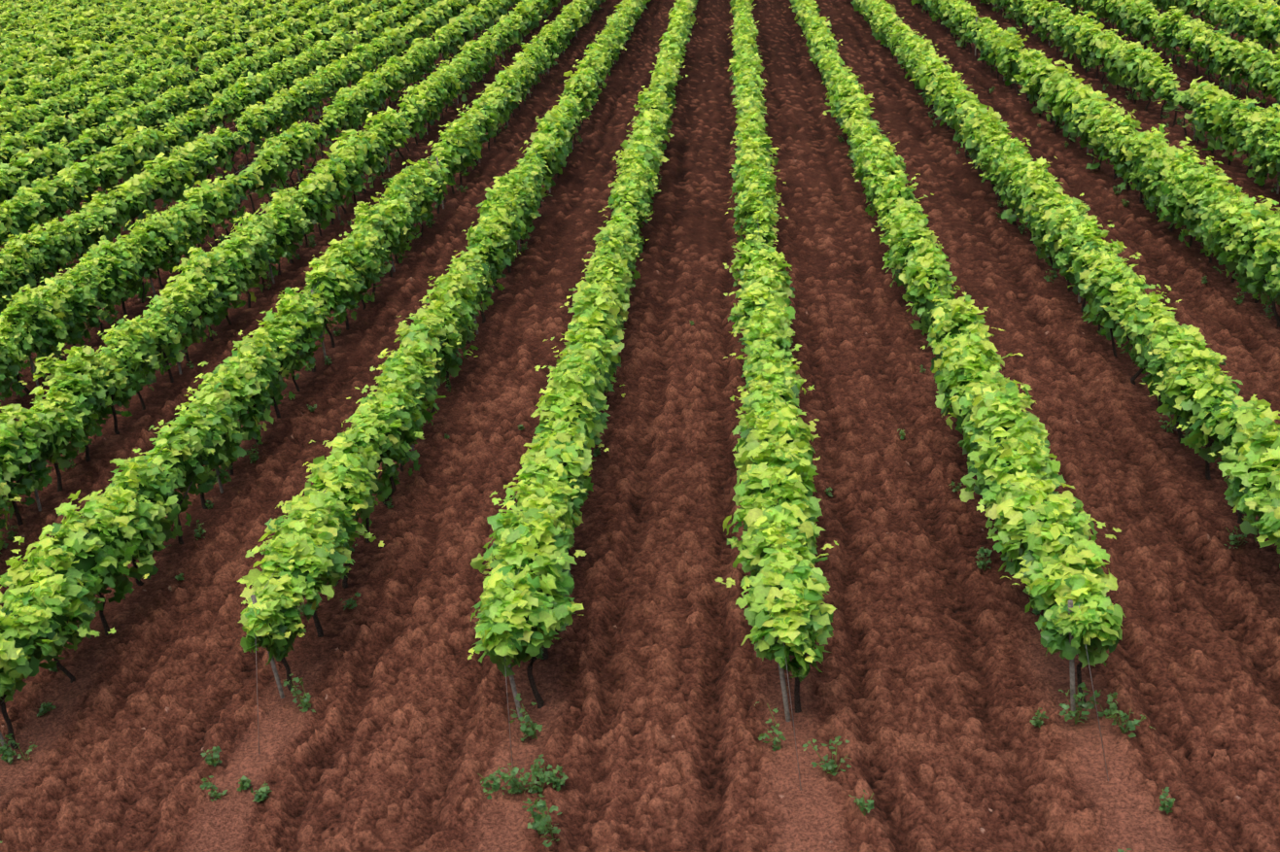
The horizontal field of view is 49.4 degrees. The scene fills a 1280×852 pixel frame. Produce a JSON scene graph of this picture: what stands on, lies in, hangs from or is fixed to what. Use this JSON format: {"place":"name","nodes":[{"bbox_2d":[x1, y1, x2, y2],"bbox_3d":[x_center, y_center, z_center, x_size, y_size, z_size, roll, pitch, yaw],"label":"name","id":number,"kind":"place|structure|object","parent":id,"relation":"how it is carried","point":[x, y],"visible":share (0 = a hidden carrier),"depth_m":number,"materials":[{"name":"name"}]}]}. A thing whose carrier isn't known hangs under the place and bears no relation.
{"place":"outdoors","nodes":[
{"label":"outdoors","id":0,"kind":"place"},
{"bbox_2d":[0,12,1272,790],"bbox_3d":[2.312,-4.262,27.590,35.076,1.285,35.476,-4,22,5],"label":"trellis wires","id":1,"kind":"object","parent":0,"point":[505,672],"visible":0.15,"depth_m":13.07,"materials":[{"name":"grey metal"}]},
{"bbox_2d":[0,0,1279,851],"bbox_3d":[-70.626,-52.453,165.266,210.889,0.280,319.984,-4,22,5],"label":"ground","id":2,"kind":"structure","parent":0,"point":[936,685],"depth_m":15.52,"materials":[{"name":"soil"}]},
{"bbox_2d":[0,62,1276,851],"bbox_3d":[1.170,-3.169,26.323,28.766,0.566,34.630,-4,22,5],"label":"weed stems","id":3,"kind":"object","parent":2,"relation":"on","point":[770,709],"visible":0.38,"depth_m":12.32,"materials":[{"name":"green plant"}]},
{"bbox_2d":[0,61,1279,851],"bbox_3d":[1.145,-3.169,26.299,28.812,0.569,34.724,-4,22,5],"label":"weeds","id":4,"kind":"object","parent":2,"relation":"on","point":[539,778],"visible":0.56,"depth_m":12.36,"materials":[{"name":"green plant"}]},
{"bbox_2d":[0,0,1279,748],"bbox_3d":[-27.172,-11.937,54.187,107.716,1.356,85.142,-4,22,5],"label":"trellis posts","id":5,"kind":"object","parent":2,"relation":"on","point":[411,449],"visible":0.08,"depth_m":18.64,"materials":[{"name":"brown wood"}]},
{"bbox_2d":[0,0,1279,749],"bbox_3d":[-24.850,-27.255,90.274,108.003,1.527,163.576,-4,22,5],"label":"vine","id":6,"kind":"object","parent":2,"relation":"in","point":[86,566],"depth_m":32.87,"materials":[{"name":"plant"}]},
{"bbox_2d":[0,0,987,86],"bbox_3d":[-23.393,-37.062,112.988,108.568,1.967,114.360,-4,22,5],"label":"vine leaves","id":7,"kind":"object","parent":6,"relation":"attached to","point":[340,35],"visible":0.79,"depth_m":70.04,"materials":[{"name":"green plant"}]},
{"bbox_2d":[0,96,1279,702],"bbox_3d":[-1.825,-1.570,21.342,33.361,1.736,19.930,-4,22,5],"label":"vine leaves","id":8,"kind":"object","parent":6,"relation":"attached to","point":[317,528],"visible":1,"depth_m":18.17,"materials":[{"name":"green plant"}]},
{"bbox_2d":[0,0,1279,249],"bbox_3d":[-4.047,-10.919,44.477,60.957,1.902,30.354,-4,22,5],"label":"vine leaves","id":9,"kind":"object","parent":6,"relation":"attached to","point":[919,58],"visible":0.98,"depth_m":40.01,"materials":[{"name":"green plant"}]}
]}

